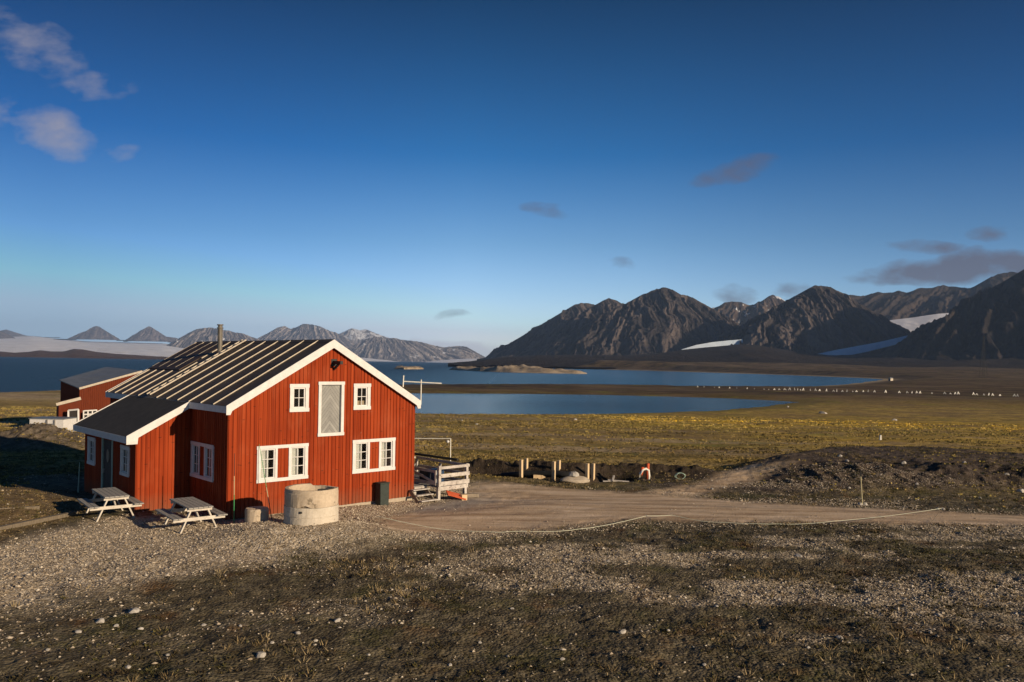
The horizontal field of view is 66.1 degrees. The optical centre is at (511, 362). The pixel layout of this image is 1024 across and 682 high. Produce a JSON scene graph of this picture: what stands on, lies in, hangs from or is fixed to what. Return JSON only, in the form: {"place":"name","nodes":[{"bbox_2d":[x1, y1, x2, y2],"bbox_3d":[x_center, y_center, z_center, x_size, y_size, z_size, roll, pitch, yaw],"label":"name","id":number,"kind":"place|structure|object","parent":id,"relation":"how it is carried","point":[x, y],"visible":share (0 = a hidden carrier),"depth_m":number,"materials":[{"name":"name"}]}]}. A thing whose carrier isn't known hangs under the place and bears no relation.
{"place":"outdoors","nodes":[
{"label":"outdoors","id":0,"kind":"place"},
{"bbox_2d":[0,331,13,338],"bbox_3d":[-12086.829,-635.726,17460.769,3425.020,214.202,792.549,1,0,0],"label":"mountain","id":1,"kind":"structure","parent":0,"point":[3,335],"depth_m":17429.52,"materials":[{"name":"grey stone"}]},
{"bbox_2d":[1,330,59,337],"bbox_3d":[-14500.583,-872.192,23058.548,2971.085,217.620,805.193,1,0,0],"label":"mountain","id":2,"kind":"structure","parent":0,"point":[12,333],"depth_m":23068.07,"materials":[{"name":"grey stone"}]},
{"bbox_2d":[0,349,167,359],"bbox_3d":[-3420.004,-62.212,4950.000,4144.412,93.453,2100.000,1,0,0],"label":"hill","id":3,"kind":"structure","parent":0,"point":[76,353],"depth_m":4597.30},
{"bbox_2d":[0,336,183,356],"bbox_3d":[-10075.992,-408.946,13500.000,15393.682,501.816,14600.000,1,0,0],"label":"glacier","id":4,"kind":"object","parent":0,"point":[23,344],"visible":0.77,"depth_m":11123.37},
{"bbox_2d":[59,326,124,340],"bbox_3d":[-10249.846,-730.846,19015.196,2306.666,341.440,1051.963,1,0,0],"label":"mountain","id":5,"kind":"structure","parent":0,"point":[96,333],"depth_m":18933.47,"materials":[{"name":"grey stone"}]},
{"bbox_2d":[123,326,177,342],"bbox_3d":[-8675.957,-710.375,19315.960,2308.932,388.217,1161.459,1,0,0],"label":"mountain","id":6,"kind":"structure","parent":0,"point":[148,333],"depth_m":19218.82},
{"bbox_2d":[166,327,259,347],"bbox_3d":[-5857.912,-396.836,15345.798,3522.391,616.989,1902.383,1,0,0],"label":"mountain","id":7,"kind":"structure","parent":0,"point":[197,335],"depth_m":15453.84,"materials":[{"name":"grey stone"}]},
{"bbox_2d":[257,324,356,347],"bbox_3d":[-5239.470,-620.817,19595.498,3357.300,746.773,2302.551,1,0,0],"label":"mountain","id":8,"kind":"structure","parent":0,"point":[307,332],"depth_m":19687.17,"materials":[{"name":"grey stone"}]},
{"bbox_2d":[340,328,387,342],"bbox_3d":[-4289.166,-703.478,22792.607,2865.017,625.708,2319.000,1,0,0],"label":"mountain","id":9,"kind":"structure","parent":0,"point":[355,335],"depth_m":22883.53,"materials":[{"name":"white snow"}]},
{"bbox_2d":[361,358,397,361],"bbox_3d":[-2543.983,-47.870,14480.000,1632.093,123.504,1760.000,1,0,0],"label":"glacier","id":10,"kind":"object","parent":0,"point":[367,359],"visible":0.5,"depth_m":14552.06,"materials":[{"name":"white ice"}]},
{"bbox_2d":[347,337,484,361],"bbox_3d":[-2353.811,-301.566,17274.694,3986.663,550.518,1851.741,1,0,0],"label":"mountain","id":11,"kind":"structure","parent":0,"point":[394,349],"depth_m":17205.73,"materials":[{"name":"grey stone"}]},
{"bbox_2d":[0,357,882,391],"bbox_3d":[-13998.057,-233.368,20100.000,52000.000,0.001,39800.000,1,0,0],"label":"water","id":12,"kind":"structure","parent":0,"point":[22,374],"depth_m":869.11,"materials":[{"name":"blue liquid"}]},
{"bbox_2d":[394,365,423,368],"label":"islet","id":13,"kind":"object","parent":12,"relation":"in","point":[409,367],"visible":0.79,"depth_m":1407.09,"materials":[{"name":"stone"}]},
{"bbox_2d":[449,364,586,373],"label":"islet","id":14,"kind":"object","parent":12,"relation":"in","point":[522,368],"visible":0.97,"depth_m":1224.75,"materials":[{"name":"stone"}]},
{"bbox_2d":[429,359,476,362],"bbox_3d":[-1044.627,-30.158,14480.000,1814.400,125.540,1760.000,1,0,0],"label":"glacier","id":15,"kind":"object","parent":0,"point":[453,360],"visible":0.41,"depth_m":14628.90,"materials":[{"name":"white ice"}]},
{"bbox_2d":[0,360,1023,681],"bbox_3d":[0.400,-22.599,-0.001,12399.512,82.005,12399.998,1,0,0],"label":"ground","id":16,"kind":"structure","parent":0,"point":[494,508],"depth_m":20.91,"materials":[{"name":"plant"}]},
{"bbox_2d":[0,506,39,508],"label":"timber edging","id":17,"kind":"object","parent":16,"relation":"on","point":[31,507],"visible":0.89,"depth_m":26.30,"materials":[{"name":"brown wood"}]},
{"bbox_2d":[0,511,77,529],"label":"timber edging","id":18,"kind":"object","parent":16,"relation":"on","point":[36,520],"visible":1,"depth_m":24.57,"materials":[{"name":"wood"}]},
{"bbox_2d":[28,416,77,430],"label":"storage container","id":19,"kind":"object","parent":16,"relation":"on","point":[64,422],"visible":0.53,"depth_m":74.00,"materials":[{"name":"white paint"}]},
{"bbox_2d":[77,462,79,491],"bbox_3d":[-16.789,4.501,30.471,0.082,1.315,0.053,1,0,0],"label":"marker pole","id":20,"kind":"object","parent":16,"relation":"on","point":[78,477],"visible":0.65,"depth_m":30.46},
{"bbox_2d":[56,367,141,420],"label":"red shed","id":21,"kind":"structure","parent":16,"relation":"on","point":[82,395],"depth_m":84.75,"materials":[{"name":"painted wood"},{"name":"white paint"},{"name":"roofing felt"}]},
{"bbox_2d":[67,409,78,420],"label":"door","id":22,"kind":"structure","parent":21,"relation":"in","point":[71,412],"depth_m":79.61,"materials":[{"name":"white paint"}]},
{"bbox_2d":[83,409,96,417],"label":"window","id":23,"kind":"structure","parent":21,"relation":"in","point":[86,413],"depth_m":81.74,"materials":[{"name":"white paint"}]},
{"bbox_2d":[95,618,104,622],"bbox_3d":[-8.143,5.102,15.560,0.172,0.105,0.188,1,0,-7],"label":"stone","id":24,"kind":"object","parent":16,"relation":"on","point":[100,620],"visible":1,"depth_m":15.51,"materials":[{"name":"white stone"}]},
{"bbox_2d":[77,487,143,521],"bbox_3d":[-13.374,4.704,26.178,1.608,0.824,2.000,1,0,-39],"label":"picnic table","id":25,"kind":"object","parent":16,"relation":"on","point":[111,493],"visible":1,"depth_m":25.79,"materials":[{"name":"grey wood"}]},
{"bbox_2d":[128,607,139,613],"bbox_3d":[-7.743,5.091,16.116,0.228,0.133,0.218,1,0,-39],"label":"stone","id":26,"kind":"object","parent":16,"relation":"on","point":[133,610],"visible":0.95,"depth_m":16.06,"materials":[{"name":"white stone"}]},
{"bbox_2d":[155,497,227,533],"bbox_3d":[-10.075,4.781,24.678,1.608,0.824,2.000,1,0,-39],"label":"picnic table","id":27,"kind":"object","parent":16,"relation":"on","point":[190,504],"visible":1,"depth_m":24.30,"materials":[{"name":"grey wood"}]},
{"bbox_2d":[233,453,234,523],"bbox_3d":[-8.859,4.088,25.093,0.054,2.405,0.034,1,0,0],"label":"marker pole","id":28,"kind":"object","parent":16,"relation":"on","point":[234,492],"visible":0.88,"depth_m":25.09,"materials":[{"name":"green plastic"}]},
{"bbox_2d":[245,506,268,522],"bbox_3d":[-7.979,4.759,24.594,0.727,0.482,0.724,1,0,0],"label":"concrete stump","id":29,"kind":"object","parent":16,"relation":"on","point":[256,513],"visible":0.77,"depth_m":24.32,"materials":[{"name":"beige concrete"}]},
{"bbox_2d":[73,324,441,519],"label":"red house","id":30,"kind":"structure","parent":16,"relation":"on","point":[190,420],"depth_m":28.28,"materials":[{"name":"paint"}]},
{"bbox_2d":[87,436,95,465],"bbox_3d":[-16.180,3.384,30.308,0.112,1.060,0.890,1,0,-44],"label":"window","id":31,"kind":"structure","parent":30,"relation":"in","point":[91,446],"depth_m":30.31,"materials":[{"name":"white paint"}]},
{"bbox_2d":[101,438,112,502],"bbox_3d":[-14.881,3.897,28.973,0.100,2.360,1.200,1,0,-44],"label":"door","id":32,"kind":"structure","parent":30,"relation":"in","point":[107,445],"depth_m":29.05,"materials":[{"name":"teal wood"}]},
{"bbox_2d":[119,445,129,476],"bbox_3d":[-13.569,3.430,27.616,0.112,1.060,0.870,1,0,-44],"label":"window","id":33,"kind":"structure","parent":30,"relation":"in","point":[124,450],"depth_m":27.63,"materials":[{"name":"white paint"}]},
{"bbox_2d":[190,441,213,481],"bbox_3d":[-10.768,3.409,27.372,0.112,1.250,1.880,1,0,-44],"label":"window","id":34,"kind":"structure","parent":30,"relation":"in","point":[202,454],"depth_m":27.33,"materials":[{"name":"white paint"}]},
{"bbox_2d":[256,443,308,482],"bbox_3d":[-7.983,3.458,27.323,1.947,1.250,0.165,1,0,-44],"label":"window","id":35,"kind":"structure","parent":30,"relation":"in","point":[285,457],"depth_m":27.29,"materials":[{"name":"white paint"}]},
{"bbox_2d":[289,384,309,411],"bbox_3d":[-7.504,1.228,27.713,0.764,0.979,0.112,1,0,-44],"label":"window","id":36,"kind":"structure","parent":30,"relation":"in","point":[305,387],"depth_m":27.72,"materials":[{"name":"white paint"}]},
{"bbox_2d":[317,382,344,436],"bbox_3d":[-6.601,1.662,28.621,1.093,1.972,0.147,1,0,-44],"label":"loft door","id":37,"kind":"structure","parent":30,"relation":"in","point":[330,394],"depth_m":28.66,"materials":[{"name":"white paint"}]},
{"bbox_2d":[353,383,370,409],"bbox_3d":[-5.665,1.260,29.546,0.763,0.979,0.182,1,0,-44],"label":"window","id":38,"kind":"structure","parent":30,"relation":"in","point":[357,405],"depth_m":29.52,"materials":[{"name":"white paint"}]},
{"bbox_2d":[352,437,395,473],"bbox_3d":[-5.277,3.506,29.949,1.943,1.250,0.165,1,0,-44],"label":"window","id":39,"kind":"structure","parent":30,"relation":"in","point":[376,449],"depth_m":29.90,"materials":[{"name":"white paint"}]},
{"bbox_2d":[256,651,265,657],"bbox_3d":[-4.409,5.138,13.811,0.172,0.123,0.131,1,0,-34],"label":"stone","id":40,"kind":"object","parent":16,"relation":"on","point":[260,654],"visible":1,"depth_m":13.78,"materials":[{"name":"white stone"}]},
{"bbox_2d":[259,445,271,519],"bbox_3d":[-8.256,4.065,26.380,0.805,2.626,0.031,1,0,35],"label":"marker pole","id":41,"kind":"object","parent":16,"relation":"on","point":[266,486],"visible":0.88,"depth_m":26.36,"materials":[{"name":"metal"}]},
{"bbox_2d":[284,503,338,525],"bbox_3d":[-6.160,4.600,24.136,1.635,0.558,1.656,1,0,0],"label":"concrete ring","id":42,"kind":"object","parent":16,"relation":"on","point":[305,516],"visible":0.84,"depth_m":23.44,"materials":[{"name":"grey concrete"}]},
{"bbox_2d":[284,483,338,507],"bbox_3d":[-6.151,4.065,24.144,1.608,0.518,1.611,1,0,0],"label":"concrete ring","id":43,"kind":"object","parent":42,"relation":"on","point":[306,495],"visible":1,"depth_m":23.53,"materials":[{"name":"beige concrete"}]},
{"bbox_2d":[375,481,389,504],"bbox_3d":[-4.927,4.996,29.866,0.450,0.935,0.390,1,0,-44],"label":"waste bin","id":44,"kind":"object","parent":16,"relation":"on","point":[381,492],"visible":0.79,"depth_m":29.75,"materials":[{"name":"green plastic"}]},
{"bbox_2d":[409,488,437,503],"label":"wooden steps","id":45,"kind":"structure","parent":16,"relation":"on","point":[415,498],"depth_m":30.96,"materials":[{"name":"white wood"}]},
{"bbox_2d":[415,438,450,460],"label":"pipe rail","id":46,"kind":"object","parent":16,"relation":"on","point":[447,441],"visible":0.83,"depth_m":44.31,"materials":[{"name":"grey metal"}]},
{"bbox_2d":[412,456,469,500],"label":"loading platform","id":47,"kind":"structure","parent":16,"relation":"on","point":[453,482],"depth_m":32.02,"materials":[{"name":"grey wood"}]},
{"bbox_2d":[419,470,430,480],"bbox_3d":[-3.497,4.714,33.033,0.500,0.450,0.640,1,0,34],"label":"storage crate","id":48,"kind":"object","parent":47,"relation":"on","point":[427,474],"visible":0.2,"depth_m":32.74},
{"bbox_2d":[414,452,457,460],"bbox_3d":[-3.526,4.166,35.100,2.940,0.158,0.110,1,0,38],"label":"long pole","id":49,"kind":"object","parent":47,"relation":"on","point":[435,456],"visible":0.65,"depth_m":34.94,"materials":[{"name":"black metal"}]},
{"bbox_2d":[431,468,443,484],"bbox_3d":[-3.049,4.637,32.142,0.580,0.620,0.580,1,0,0],"label":"oil drum","id":50,"kind":"object","parent":47,"relation":"on","point":[432,475],"visible":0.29,"depth_m":31.95,"materials":[{"name":"metal"}]},
{"bbox_2d":[446,490,465,499],"bbox_3d":[-2.249,5.316,31.635,0.803,0.368,0.416,1,0,-21],"label":"orange board","id":51,"kind":"object","parent":16,"relation":"on","point":[453,494],"visible":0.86,"depth_m":31.55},
{"bbox_2d":[460,494,466,499],"bbox_3d":[-1.950,5.433,31.688,0.240,0.270,0.200,1,0,-29],"label":"wood block","id":52,"kind":"object","parent":16,"relation":"on","point":[463,495],"depth_m":31.62,"materials":[{"name":"wood"}]},
{"bbox_2d":[467,493,478,497],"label":"timber beam","id":53,"kind":"structure","parent":16,"relation":"on","point":[471,495],"depth_m":32.18,"materials":[{"name":"brown wood"}]},
{"bbox_2d":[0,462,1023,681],"bbox_3d":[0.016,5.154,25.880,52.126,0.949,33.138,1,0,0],"label":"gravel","id":54,"kind":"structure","parent":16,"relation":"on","point":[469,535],"depth_m":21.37,"materials":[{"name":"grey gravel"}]},
{"bbox_2d":[0,406,1023,507],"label":"grass","id":55,"kind":"structure","parent":16,"relation":"on","point":[874,432],"depth_m":91.84,"materials":[{"name":"green plant"}]},
{"bbox_2d":[519,459,522,477],"bbox_3d":[0.443,5.531,38.489,0.150,1.600,0.150,0,-1,34],"label":"wooden post","id":56,"kind":"object","parent":16,"relation":"on","point":[520,468],"visible":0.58,"depth_m":38.45,"materials":[{"name":"brown wood"}]},
{"bbox_2d":[524,458,527,468],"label":"wooden post","id":57,"kind":"object","parent":16,"relation":"on","point":[526,463],"visible":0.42,"depth_m":41.33,"materials":[{"name":"brown wood"}]},
{"bbox_2d":[501,471,569,476],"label":"drain pipe","id":58,"kind":"object","parent":16,"relation":"on","point":[543,473],"visible":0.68,"depth_m":40.56,"materials":[{"name":"black metal"}]},
{"bbox_2d":[533,475,544,478],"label":"timber block","id":59,"kind":"object","parent":16,"relation":"on","point":[539,476],"depth_m":40.39,"materials":[{"name":"brown wood"}]},
{"bbox_2d":[551,461,555,480],"bbox_3d":[2.026,5.608,38.410,0.150,1.600,0.150,2,1,34],"label":"wooden post","id":60,"kind":"object","parent":16,"relation":"on","point":[553,477],"visible":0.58,"depth_m":38.35,"materials":[{"name":"brown wood"}]},
{"bbox_2d":[557,460,560,470],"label":"wooden post","id":61,"kind":"object","parent":16,"relation":"on","point":[558,465],"visible":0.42,"depth_m":40.48,"materials":[{"name":"brown wood"}]},
{"bbox_2d":[560,471,589,482],"bbox_3d":[2.956,5.368,36.692,1.474,0.660,0.720,1,0,-14],"label":"concrete block","id":62,"kind":"object","parent":16,"relation":"on","point":[573,477],"depth_m":36.53,"materials":[{"name":"concrete"}]},
{"bbox_2d":[585,463,588,478],"bbox_3d":[3.550,5.549,37.189,0.150,1.600,0.150,1,0,34],"label":"wooden post","id":63,"kind":"object","parent":16,"relation":"on","point":[587,470],"visible":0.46,"depth_m":37.13,"materials":[{"name":"brown wood"}]},
{"bbox_2d":[591,463,594,480],"bbox_3d":[4.104,5.895,39.896,0.150,1.600,0.150,1,-1,34],"label":"wooden post","id":64,"kind":"object","parent":16,"relation":"on","point":[592,471],"visible":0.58,"depth_m":39.85,"materials":[{"name":"brown wood"}]},
{"bbox_2d":[603,475,628,481],"bbox_3d":[4.962,5.523,37.589,1.264,0.285,0.304,1,0,0],"label":"plank pile","id":65,"kind":"object","parent":16,"relation":"on","point":[609,480],"visible":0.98,"depth_m":37.52,"materials":[{"name":"white wood"}]},
{"bbox_2d":[638,463,649,479],"bbox_3d":[6.483,5.351,38.637,0.630,0.828,0.185,1,0,-9],"label":"hoop barrier","id":66,"kind":"object","parent":16,"relation":"on","point":[642,469],"visible":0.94,"depth_m":38.59,"materials":[{"name":"white metal"}]},
{"bbox_2d":[857,471,867,504],"bbox_3d":[14.152,5.069,31.750,0.411,1.416,0.215,1,0,-10],"label":"road marker","id":67,"kind":"object","parent":16,"relation":"on","point":[862,503],"visible":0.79,"depth_m":31.73,"materials":[{"name":"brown wood"}]},
{"bbox_2d":[979,336,986,375],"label":"lattice mast","id":68,"kind":"object","parent":16,"relation":"on","point":[984,356],"visible":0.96,"depth_m":1162.27,"materials":[{"name":"black metal"}]},
{"bbox_3d":[14.923,5.392,27.684,0.455,0.618,0.042,1,0,0],"label":"rope stake","id":69,"kind":"object","parent":16,"relation":"on","visible":0},
{"bbox_2d":[382,508,941,532],"bbox_3d":[5.416,5.179,26.504,19.501,0.492,1.779,1,0,-12],"label":"rope","id":70,"kind":"object","parent":69,"relation":"attached to","point":[644,516],"visible":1,"depth_m":26.40,"materials":[{"name":"beige fabric"}]},
{"bbox_2d":[0,0,1023,356],"label":"sky","id":71,"kind":"structure","parent":0,"point":[471,174],"materials":[{"name":"blue"}]},
{"bbox_2d":[477,303,593,359],"bbox_3d":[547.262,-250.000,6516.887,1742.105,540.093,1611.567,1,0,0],"label":"mountain","id":72,"kind":"structure","parent":0,"point":[545,327],"depth_m":6620.95,"materials":[{"name":"grey stone"}]},
{"bbox_2d":[497,298,623,357],"bbox_3d":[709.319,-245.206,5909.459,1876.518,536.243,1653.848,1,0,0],"label":"mountain","id":73,"kind":"structure","parent":0,"point":[578,320],"depth_m":5991.28,"materials":[{"name":"grey stone"}]},
{"bbox_2d":[411,393,796,413],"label":"water","id":74,"kind":"structure","parent":0,"point":[443,403],"depth_m":286.46,"materials":[{"name":"blue liquid"}]},
{"bbox_2d":[498,287,739,357],"bbox_3d":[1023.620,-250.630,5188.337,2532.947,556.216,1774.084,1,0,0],"label":"mountain","id":75,"kind":"structure","parent":0,"point":[663,320],"depth_m":5081.89,"materials":[{"name":"grey stone"}]},
{"bbox_2d":[448,344,1023,368],"bbox_3d":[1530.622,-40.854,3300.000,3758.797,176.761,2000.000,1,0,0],"label":"hill","id":76,"kind":"structure","parent":0,"point":[744,353],"depth_m":3109.12,"materials":[{"name":"brown soil"}]},
{"bbox_2d":[712,295,784,325],"bbox_3d":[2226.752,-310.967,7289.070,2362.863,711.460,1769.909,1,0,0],"label":"mountain","id":77,"kind":"structure","parent":0,"point":[740,313],"depth_m":7471.45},
{"bbox_2d":[704,285,910,353],"bbox_3d":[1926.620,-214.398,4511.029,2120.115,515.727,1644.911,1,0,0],"label":"mountain","id":78,"kind":"structure","parent":0,"point":[815,319],"depth_m":4418.50,"materials":[{"name":"grey stone"}]},
{"bbox_2d":[682,339,742,349],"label":"glacier","id":79,"kind":"object","parent":78,"relation":"on","point":[723,343],"visible":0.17,"depth_m":4341.34,"materials":[{"name":"white snow"}]},
{"bbox_2d":[839,270,1023,359],"bbox_3d":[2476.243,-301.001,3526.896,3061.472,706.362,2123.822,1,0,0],"label":"mountain","id":80,"kind":"structure","parent":0,"point":[994,315],"depth_m":3391.01,"materials":[{"name":"grey stone"}]},
{"bbox_2d":[819,335,907,354],"bbox_3d":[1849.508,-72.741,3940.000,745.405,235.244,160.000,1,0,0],"label":"glacier","id":81,"kind":"object","parent":80,"relation":"on","point":[865,348],"visible":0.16,"depth_m":4000.77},
{"bbox_2d":[849,272,1016,319],"bbox_3d":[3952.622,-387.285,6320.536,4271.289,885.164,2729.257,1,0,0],"label":"mountain","id":82,"kind":"structure","parent":0,"point":[918,302],"depth_m":6595.04,"materials":[{"name":"grey stone"}]},
{"bbox_2d":[890,313,948,331],"bbox_3d":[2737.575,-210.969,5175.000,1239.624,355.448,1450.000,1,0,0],"label":"glacier","id":83,"kind":"object","parent":82,"relation":"on","point":[911,324],"visible":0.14,"depth_m":5714.61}
]}

